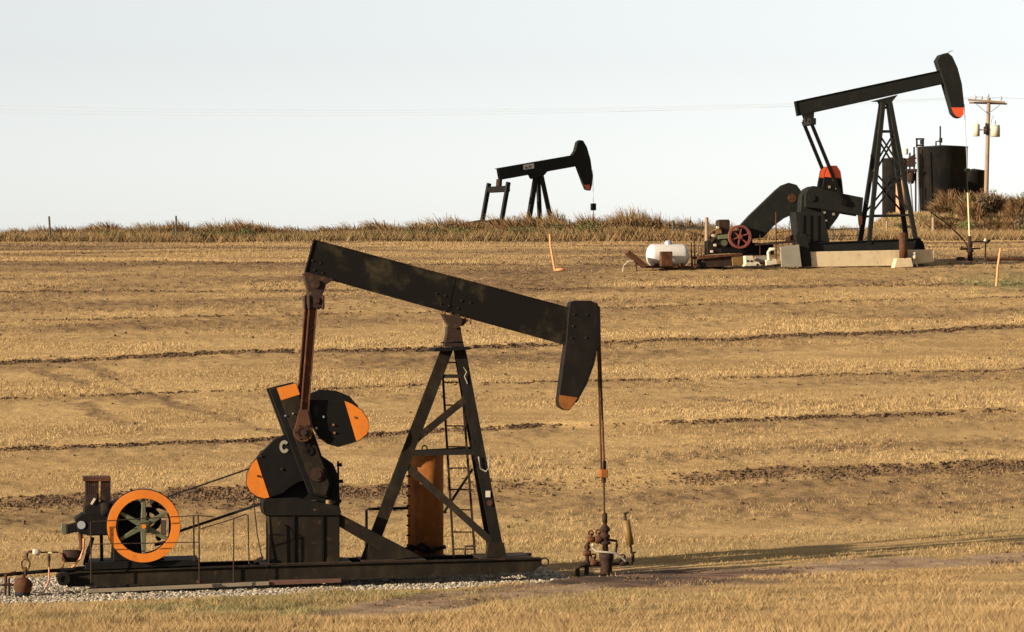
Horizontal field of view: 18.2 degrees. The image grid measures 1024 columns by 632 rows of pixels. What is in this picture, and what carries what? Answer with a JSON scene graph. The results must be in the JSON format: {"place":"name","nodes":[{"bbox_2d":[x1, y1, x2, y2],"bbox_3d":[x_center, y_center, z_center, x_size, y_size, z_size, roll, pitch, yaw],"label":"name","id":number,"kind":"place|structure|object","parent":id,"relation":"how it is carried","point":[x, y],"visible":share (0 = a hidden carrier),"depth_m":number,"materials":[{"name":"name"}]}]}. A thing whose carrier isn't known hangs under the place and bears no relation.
{"place":"outdoors","nodes":[
{"label":"outdoors","id":0,"kind":"place"},
{"bbox_2d":[0,215,1023,631],"bbox_3d":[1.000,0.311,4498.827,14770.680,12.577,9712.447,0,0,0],"label":"ground","id":1,"kind":"structure","parent":0,"point":[562,437],"depth_m":88.37,"materials":[{"name":"plant"}]},
{"bbox_2d":[7,227,34,234],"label":"grass clump","id":2,"kind":"object","parent":1,"relation":"on","point":[14,230],"visible":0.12,"depth_m":160.10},
{"bbox_2d":[40,225,75,235],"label":"grass clump","id":3,"kind":"object","parent":1,"relation":"on","point":[53,230],"visible":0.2,"depth_m":159.99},
{"bbox_2d":[77,224,103,233],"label":"grass clump","id":4,"kind":"object","parent":1,"relation":"on","point":[88,229],"visible":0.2,"depth_m":160.42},
{"bbox_2d":[86,221,122,229],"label":"grass clump","id":5,"kind":"object","parent":1,"relation":"on","point":[112,225],"visible":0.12,"depth_m":161.50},
{"bbox_2d":[86,226,126,234],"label":"grass clump","id":6,"kind":"object","parent":1,"relation":"on","point":[100,229],"visible":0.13,"depth_m":159.47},
{"bbox_2d":[130,222,159,230],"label":"grass clump","id":7,"kind":"object","parent":1,"relation":"on","point":[138,224],"visible":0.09,"depth_m":162.72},
{"bbox_2d":[140,224,169,234],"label":"grass clump","id":8,"kind":"object","parent":1,"relation":"on","point":[156,230],"visible":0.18,"depth_m":159.97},
{"bbox_2d":[158,220,188,228],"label":"grass clump","id":9,"kind":"object","parent":1,"relation":"on","point":[181,225],"visible":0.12,"depth_m":161.90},
{"bbox_2d":[158,225,193,234],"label":"grass clump","id":10,"kind":"object","parent":1,"relation":"on","point":[185,230],"visible":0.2,"depth_m":160.27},
{"bbox_2d":[197,222,222,233],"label":"grass clump","id":11,"kind":"object","parent":1,"relation":"on","point":[209,229],"visible":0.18,"depth_m":160.30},
{"bbox_2d":[200,217,231,230],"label":"grass clump","id":12,"kind":"object","parent":1,"relation":"on","point":[216,224],"visible":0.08,"depth_m":162.51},
{"bbox_2d":[221,218,254,236],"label":"grass clump","id":13,"kind":"object","parent":1,"relation":"on","point":[234,229],"visible":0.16,"depth_m":160.30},
{"bbox_2d":[238,227,257,236],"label":"weed bush","id":14,"kind":"object","parent":1,"relation":"on","point":[246,229],"visible":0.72,"depth_m":157.68,"materials":[{"name":"green plant"}]},
{"bbox_2d":[0,567,569,603],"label":"gravel pad","id":15,"kind":"object","parent":1,"relation":"on","point":[481,575],"visible":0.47,"depth_m":59.86,"materials":[{"name":"gravel"}]},
{"bbox_2d":[3,571,16,596],"bbox_3d":[-9.179,4.905,58.511,0.256,0.480,0.061,0,0,-34],"label":"pipe stand","id":16,"kind":"object","parent":15,"relation":"on","point":[5,581],"visible":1,"depth_m":58.44,"materials":[{"name":"metal"}]},
{"bbox_2d":[2,549,58,596],"bbox_3d":[-8.801,4.692,58.480,1.022,0.876,0.350,0,0,-9],"label":"drip pot","id":17,"kind":"object","parent":15,"relation":"on","point":[22,584],"visible":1,"depth_m":58.41,"materials":[{"name":"metal"}]},
{"bbox_2d":[90,515,212,582],"bbox_3d":[-6.615,4.284,58.754,2.252,1.256,0.213,0,0,-9],"label":"guard rail","id":18,"kind":"object","parent":15,"relation":"on","point":[193,542],"visible":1,"depth_m":58.75,"materials":[{"name":"metal"}]},
{"bbox_2d":[85,581,268,592],"bbox_3d":[-6.178,4.997,59.078,3.370,0.171,0.340,0,0,-9],"label":"timber plank","id":19,"kind":"object","parent":15,"relation":"on","point":[149,588],"visible":1,"depth_m":58.94,"materials":[{"name":"wood"}]},
{"bbox_2d":[200,514,249,582],"bbox_3d":[-5.266,4.285,58.948,0.944,1.251,0.162,0,0,-22],"label":"guard rail","id":20,"kind":"object","parent":15,"relation":"on","point":[233,538],"visible":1,"depth_m":58.92,"materials":[{"name":"metal"}]},
{"bbox_2d":[269,578,340,584],"bbox_3d":[-3.847,4.933,59.457,1.328,0.101,0.280,0,0,-9],"label":"timber plank","id":21,"kind":"object","parent":15,"relation":"on","point":[296,581],"visible":1,"depth_m":59.32,"materials":[{"name":"wood"}]},
{"bbox_2d":[56,239,607,586],"bbox_3d":[-3.324,1.766,60.084,10.392,6.410,1.425,0,0,-9],"label":"pumpjack","id":22,"kind":"object","parent":15,"relation":"on","point":[293,481],"visible":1,"depth_m":60.01,"materials":[{"name":"brown paint"}]},
{"bbox_2d":[56,468,261,574],"bbox_3d":[-6.400,3.723,59.468,4.132,2.118,1.300,0,0,-9],"label":"engine","id":23,"kind":"object","parent":22,"relation":"on","point":[127,505],"visible":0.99,"depth_m":58.98,"materials":[{"name":"orange paint"}]},
{"bbox_2d":[0,567,84,576],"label":"flow line","id":24,"kind":"object","parent":23,"relation":"attached to","point":[51,571],"visible":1,"depth_m":58.70,"materials":[{"name":"black paint"}]},
{"bbox_2d":[365,445,445,555],"bbox_3d":[-2.044,3.589,61.548,1.560,2.216,0.925,0,0,-9],"label":"steel vessel","id":25,"kind":"object","parent":15,"relation":"on","point":[424,507],"visible":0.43,"depth_m":61.38,"materials":[{"name":"brown metal"}]},
{"bbox_2d":[336,221,370,231],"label":"grass clump","id":26,"kind":"object","parent":1,"relation":"on","point":[353,228],"visible":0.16,"depth_m":161.88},
{"bbox_2d":[361,218,386,230],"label":"grass clump","id":27,"kind":"object","parent":1,"relation":"on","point":[371,224],"visible":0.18,"depth_m":162.83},
{"bbox_2d":[364,218,393,229],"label":"grass clump","id":28,"kind":"object","parent":1,"relation":"on","point":[377,224],"visible":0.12,"depth_m":162.68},
{"bbox_2d":[370,221,408,229],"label":"grass clump","id":29,"kind":"object","parent":1,"relation":"on","point":[387,225],"visible":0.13,"depth_m":161.59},
{"bbox_2d":[395,221,432,233],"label":"grass clump","id":30,"kind":"object","parent":1,"relation":"on","point":[414,227],"visible":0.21,"depth_m":159.40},
{"bbox_2d":[414,226,436,234],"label":"weed bush","id":31,"kind":"object","parent":1,"relation":"on","point":[421,230],"visible":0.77,"depth_m":157.80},
{"bbox_2d":[417,215,460,227],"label":"grass clump","id":32,"kind":"object","parent":1,"relation":"on","point":[440,223],"visible":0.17,"depth_m":161.52,"materials":[{"name":"plant"}]},
{"bbox_2d":[442,214,466,226],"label":"grass clump","id":33,"kind":"object","parent":1,"relation":"on","point":[455,221],"visible":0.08,"depth_m":162.15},
{"bbox_2d":[454,221,486,230],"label":"grass clump","id":34,"kind":"object","parent":1,"relation":"on","point":[473,226],"visible":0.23,"depth_m":160.11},
{"bbox_2d":[474,214,514,228],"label":"grass clump","id":35,"kind":"object","parent":1,"relation":"on","point":[491,220],"visible":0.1,"depth_m":162.65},
{"bbox_2d":[487,216,507,228],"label":"grass clump","id":36,"kind":"object","parent":1,"relation":"on","point":[495,223],"visible":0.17,"depth_m":160.90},
{"bbox_2d":[0,241,1023,608],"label":"soil clods","id":37,"kind":"object","parent":1,"relation":"on","point":[364,495],"visible":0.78,"depth_m":86.33,"materials":[{"name":"soil"}]},
{"bbox_2d":[499,215,530,228],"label":"grass clump","id":38,"kind":"object","parent":1,"relation":"on","point":[515,222],"visible":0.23,"depth_m":160.14,"materials":[{"name":"plant"}]},
{"bbox_2d":[505,225,526,235],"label":"weed bush","id":39,"kind":"object","parent":1,"relation":"on","point":[516,229],"visible":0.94,"depth_m":157.14,"materials":[{"name":"green plant"}]},
{"bbox_2d":[510,221,546,230],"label":"grass clump","id":40,"kind":"object","parent":1,"relation":"on","point":[540,226],"visible":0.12,"depth_m":159.63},
{"bbox_2d":[467,140,595,224],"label":"pumpjack","id":41,"kind":"object","parent":1,"relation":"on","point":[578,159],"visible":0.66,"depth_m":213.04,"materials":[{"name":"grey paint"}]},
{"bbox_2d":[525,216,551,227],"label":"grass clump","id":42,"kind":"object","parent":1,"relation":"on","point":[531,224],"visible":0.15,"depth_m":160.79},
{"bbox_2d":[549,234,555,270],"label":"marker stake","id":43,"kind":"object","parent":1,"relation":"on","point":[552,256],"visible":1,"depth_m":123.19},
{"bbox_2d":[542,207,568,223],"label":"grass clump","id":44,"kind":"object","parent":1,"relation":"on","point":[555,216],"visible":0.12,"depth_m":161.94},
{"bbox_2d":[539,216,581,230],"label":"grass clump","id":45,"kind":"object","parent":1,"relation":"on","point":[558,224],"visible":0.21,"depth_m":159.72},
{"bbox_2d":[575,222,590,235],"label":"weed bush","id":46,"kind":"object","parent":1,"relation":"on","point":[581,227],"visible":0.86,"depth_m":157.38,"materials":[{"name":"green plant"}]},
{"bbox_2d":[573,212,600,226],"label":"grass clump","id":47,"kind":"object","parent":1,"relation":"on","point":[577,220],"visible":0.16,"depth_m":160.07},
{"bbox_2d":[579,218,613,228],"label":"grass clump","id":48,"kind":"object","parent":1,"relation":"on","point":[602,225],"visible":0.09,"depth_m":159.51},
{"bbox_2d":[575,512,635,576],"bbox_3d":[1.782,4.401,60.889,1.200,1.331,0.332,0,0,-9],"label":"wellhead","id":49,"kind":"object","parent":1,"relation":"on","point":[606,563],"visible":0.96,"depth_m":60.85,"materials":[{"name":"metal"}]},
{"bbox_2d":[594,215,617,230],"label":"grass clump","id":50,"kind":"object","parent":1,"relation":"on","point":[610,221],"visible":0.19,"depth_m":159.85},
{"bbox_2d":[601,224,631,239],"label":"grass clump","id":51,"kind":"object","parent":1,"relation":"on","point":[613,231],"visible":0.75,"depth_m":157.00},
{"bbox_2d":[606,214,637,228],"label":"grass clump","id":52,"kind":"object","parent":1,"relation":"on","point":[623,222],"visible":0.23,"depth_m":159.81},
{"bbox_2d":[612,205,637,218],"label":"grass clump","id":53,"kind":"object","parent":1,"relation":"on","point":[625,212],"visible":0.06,"depth_m":162.43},
{"bbox_2d":[610,209,648,227],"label":"grass clump","id":54,"kind":"object","parent":1,"relation":"on","point":[638,220],"visible":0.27,"depth_m":160.13,"materials":[{"name":"plant"}]},
{"bbox_2d":[624,250,646,267],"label":"steel ramp","id":55,"kind":"structure","parent":1,"relation":"on","point":[635,258],"depth_m":122.15,"materials":[{"name":"metal"}]},
{"bbox_2d":[619,215,652,229],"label":"grass clump","id":56,"kind":"object","parent":1,"relation":"on","point":[643,224],"visible":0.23,"depth_m":160.00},
{"bbox_2d":[626,201,650,220],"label":"grass clump","id":57,"kind":"object","parent":1,"relation":"on","point":[642,214],"visible":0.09,"depth_m":162.16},
{"bbox_2d":[636,209,667,228],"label":"grass clump","id":58,"kind":"object","parent":1,"relation":"on","point":[655,220],"visible":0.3,"depth_m":160.59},
{"bbox_2d":[646,214,676,229],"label":"grass clump","id":59,"kind":"object","parent":1,"relation":"on","point":[665,223],"visible":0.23,"depth_m":160.31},
{"bbox_2d":[640,240,690,267],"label":"propane tank","id":60,"kind":"object","parent":1,"relation":"on","point":[680,255],"visible":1,"depth_m":122.93,"materials":[{"name":"metal"}]},
{"bbox_2d":[660,251,671,266],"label":"control box","id":61,"kind":"object","parent":1,"relation":"on","point":[665,258],"visible":1,"depth_m":122.37,"materials":[{"name":"metal"}]},
{"bbox_2d":[671,213,696,232],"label":"grass clump","id":62,"kind":"object","parent":1,"relation":"on","point":[686,224],"visible":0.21,"depth_m":160.11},
{"bbox_2d":[673,227,704,228],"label":"fence rail","id":63,"kind":"object","parent":1,"relation":"on","point":[688,227],"visible":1,"depth_m":153.78,"materials":[{"name":"grey paint"}]},
{"bbox_2d":[680,220,709,232],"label":"grass clump","id":64,"kind":"object","parent":1,"relation":"on","point":[698,224],"visible":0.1,"depth_m":160.51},
{"bbox_2d":[690,238,701,265],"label":"pipe bundle","id":65,"kind":"object","parent":1,"relation":"on","point":[694,253],"visible":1,"depth_m":123.24,"materials":[{"name":"metal"}]},
{"bbox_2d":[705,217,708,240],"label":"fence post","id":66,"kind":"object","parent":1,"relation":"on","point":[706,228],"visible":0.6,"depth_m":149.92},
{"bbox_2d":[693,219,773,267],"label":"engine","id":67,"kind":"object","parent":1,"relation":"on","point":[727,240],"visible":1,"depth_m":123.41,"materials":[{"name":"red paint"}]},
{"bbox_2d":[742,247,776,265],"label":"meter set","id":68,"kind":"object","parent":1,"relation":"on","point":[767,260],"visible":1,"depth_m":123.15,"materials":[{"name":"beige paint"}]},
{"bbox_2d":[754,212,795,265],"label":"catwalk","id":69,"kind":"object","parent":1,"relation":"on","point":[789,239],"visible":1,"depth_m":123.60,"materials":[{"name":"metal"}]},
{"bbox_2d":[780,245,801,266],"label":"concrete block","id":70,"kind":"structure","parent":1,"relation":"on","point":[790,256],"depth_m":123.36,"materials":[{"name":"concrete"}]},
{"bbox_2d":[828,228,859,240],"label":"guard rail","id":71,"kind":"object","parent":1,"relation":"on","point":[857,235],"visible":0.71,"depth_m":125.82,"materials":[{"name":"metal"}]},
{"bbox_2d":[795,249,933,267],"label":"concrete footing","id":72,"kind":"object","parent":1,"relation":"on","point":[854,258],"visible":0.84,"depth_m":124.20,"materials":[{"name":"concrete"}]},
{"bbox_2d":[738,50,969,266],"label":"pumpjack","id":73,"kind":"object","parent":72,"relation":"on","point":[812,212],"visible":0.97,"depth_m":124.63,"materials":[{"name":"grey paint"}]},
{"bbox_2d":[882,157,906,213],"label":"oil tank","id":74,"kind":"object","parent":1,"relation":"on","point":[888,175],"visible":0.19,"depth_m":203.35,"materials":[{"name":"metal"}]},
{"bbox_2d":[896,173,906,212],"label":"treater vessel","id":75,"kind":"object","parent":1,"relation":"on","point":[897,203],"visible":0.23,"depth_m":196.25,"materials":[{"name":"beige paint"}]},
{"bbox_2d":[891,258,912,267],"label":"concrete block","id":76,"kind":"object","parent":1,"relation":"on","point":[901,262],"depth_m":124.14,"materials":[{"name":"concrete"}]},
{"bbox_2d":[899,233,907,257],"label":"pipe stub","id":77,"kind":"object","parent":76,"relation":"on","point":[903,252],"visible":1,"depth_m":124.17,"materials":[{"name":"metal"}]},
{"bbox_2d":[903,147,916,210],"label":"walkway stair","id":78,"kind":"object","parent":1,"relation":"on","point":[911,174],"visible":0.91,"depth_m":198.87,"materials":[{"name":"metal"}]},
{"bbox_2d":[911,251,917,266],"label":"valve stand","id":79,"kind":"object","parent":1,"relation":"on","point":[914,256],"visible":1,"depth_m":124.37,"materials":[{"name":"beige paint"}]},
{"bbox_2d":[924,202,951,214],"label":"grass clump","id":80,"kind":"object","parent":1,"relation":"on","point":[933,209],"visible":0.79,"depth_m":186.26,"materials":[{"name":"plant"}]},
{"bbox_2d":[910,126,967,212],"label":"oil tank","id":81,"kind":"object","parent":1,"relation":"on","point":[939,166],"visible":0.72,"depth_m":198.69,"materials":[{"name":"metal"}]},
{"bbox_2d":[865,210,1013,231],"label":"bank grass","id":82,"kind":"structure","parent":1,"relation":"on","point":[877,222],"depth_m":185.21,"materials":[{"name":"plant"}]},
{"bbox_2d":[921,216,960,230],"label":"grass clump","id":83,"kind":"object","parent":1,"relation":"on","point":[939,224],"visible":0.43,"depth_m":181.13,"materials":[{"name":"plant"}]},
{"bbox_2d":[933,215,958,221],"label":"grass clump","id":84,"kind":"object","parent":1,"relation":"on","point":[949,218],"visible":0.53,"depth_m":183.77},
{"bbox_2d":[933,185,960,213],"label":"grass clump","id":85,"kind":"object","parent":1,"relation":"on","point":[941,198],"visible":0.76,"depth_m":186.43,"materials":[{"name":"plant"}]},
{"bbox_2d":[946,190,977,204],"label":"grass clump","id":86,"kind":"object","parent":1,"relation":"on","point":[958,197],"visible":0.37,"depth_m":186.52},
{"bbox_2d":[955,221,977,228],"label":"weed bush","id":87,"kind":"object","parent":1,"relation":"on","point":[974,225],"visible":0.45,"depth_m":180.01,"materials":[{"name":"green plant"}]},
{"bbox_2d":[953,201,979,221],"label":"grass clump","id":88,"kind":"object","parent":1,"relation":"on","point":[961,214],"visible":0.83,"depth_m":183.92,"materials":[{"name":"plant"}]},
{"bbox_2d":[947,198,985,213],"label":"grass clump","id":89,"kind":"object","parent":1,"relation":"on","point":[976,203],"visible":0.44,"depth_m":185.76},
{"bbox_2d":[955,204,987,221],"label":"grass clump","id":90,"kind":"object","parent":1,"relation":"on","point":[979,214],"visible":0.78,"depth_m":183.81,"materials":[{"name":"plant"}]},
{"bbox_2d":[956,236,990,260],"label":"wellhead","id":91,"kind":"object","parent":1,"relation":"on","point":[969,250],"visible":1,"depth_m":125.84,"materials":[{"name":"metal"}]},
{"bbox_2d":[930,212,967,247],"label":"hose line","id":92,"kind":"object","parent":91,"relation":"attached to","point":[951,228],"visible":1,"depth_m":126.38,"materials":[{"name":"rubber"}]},
{"bbox_2d":[968,169,984,195],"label":"oil tank","id":93,"kind":"object","parent":1,"relation":"on","point":[975,180],"visible":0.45,"depth_m":206.37,"materials":[{"name":"metal"}]},
{"bbox_2d":[965,217,990,227],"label":"grass clump","id":94,"kind":"object","parent":1,"relation":"on","point":[982,222],"visible":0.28,"depth_m":181.29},
{"bbox_2d":[969,191,999,214],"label":"grass clump","id":95,"kind":"object","parent":1,"relation":"on","point":[995,207],"visible":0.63,"depth_m":186.79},
{"bbox_2d":[975,188,998,213],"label":"weed bush","id":96,"kind":"object","parent":1,"relation":"on","point":[985,201],"visible":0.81,"depth_m":186.34,"materials":[{"name":"plant"}]},
{"bbox_2d":[968,94,1006,194],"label":"utility pole","id":97,"kind":"object","parent":1,"relation":"on","point":[991,131],"visible":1,"depth_m":198.87,"materials":[{"name":"wood"}]},
{"bbox_2d":[37,98,986,115],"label":"power line","id":98,"kind":"object","parent":97,"relation":"attached to","point":[446,114],"visible":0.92,"depth_m":213.21,"materials":[{"name":"metal"}]},
{"bbox_2d":[981,215,1001,228],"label":"grass clump","id":99,"kind":"object","parent":1,"relation":"on","point":[994,224],"visible":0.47,"depth_m":181.21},
{"bbox_2d":[976,187,1007,214],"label":"grass clump","id":100,"kind":"object","parent":1,"relation":"on","point":[999,207],"visible":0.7,"depth_m":186.92,"materials":[{"name":"plant"}]},
{"bbox_2d":[995,248,1001,285],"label":"marker stake","id":101,"kind":"object","parent":1,"relation":"on","point":[997,270],"visible":1,"depth_m":117.39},
{"bbox_2d":[986,217,1014,229],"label":"grass clump","id":102,"kind":"object","parent":1,"relation":"on","point":[1001,225],"visible":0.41,"depth_m":181.19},
{"bbox_2d":[984,257,1023,260],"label":"flow line","id":103,"kind":"object","parent":1,"relation":"on","point":[1005,258],"visible":1,"depth_m":126.12,"materials":[{"name":"metal"}]},
{"bbox_2d":[999,217,1015,230],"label":"grass clump","id":104,"kind":"object","parent":1,"relation":"on","point":[1009,223],"visible":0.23,"depth_m":180.35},
{"bbox_2d":[995,225,1022,232],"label":"grass clump","id":105,"kind":"object","parent":1,"relation":"on","point":[1013,228],"visible":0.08,"depth_m":177.17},
{"bbox_2d":[998,206,1023,222],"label":"grass clump","id":106,"kind":"object","parent":1,"relation":"on","point":[1010,214],"visible":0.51,"depth_m":183.58,"materials":[{"name":"plant"}]},
{"bbox_2d":[1000,191,1023,209],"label":"grass clump","id":107,"kind":"object","parent":1,"relation":"on","point":[1019,199],"visible":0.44,"depth_m":186.48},
{"bbox_2d":[1001,198,1023,212],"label":"grass clump","id":108,"kind":"object","parent":1,"relation":"on","point":[1008,205],"visible":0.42,"depth_m":185.70,"materials":[{"name":"plant"}]},
{"bbox_2d":[1010,213,1023,228],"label":"weed bush","id":109,"kind":"object","parent":1,"relation":"on","point":[1019,222],"visible":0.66,"depth_m":179.84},
{"bbox_2d":[0,563,1023,631],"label":"dry grass","id":110,"kind":"structure","parent":0,"point":[874,578],"depth_m":53.41,"materials":[{"name":"plant"}]},
{"bbox_2d":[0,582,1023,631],"bbox_3d":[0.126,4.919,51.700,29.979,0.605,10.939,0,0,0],"label":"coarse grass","id":111,"kind":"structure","parent":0,"point":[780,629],"depth_m":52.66,"materials":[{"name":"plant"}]},
{"bbox_2d":[0,226,1023,242],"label":"hedge foot grass","id":112,"kind":"structure","parent":0,"point":[950,235],"depth_m":156.30,"materials":[{"name":"plant"}]},
{"bbox_2d":[0,0,1023,232],"label":"sky","id":113,"kind":"structure","parent":0,"point":[371,62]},
{"bbox_2d":[304,552,1023,618],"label":"dirt track","id":114,"kind":"structure","parent":0,"point":[436,601],"depth_m":59.97,"materials":[{"name":"soil"}]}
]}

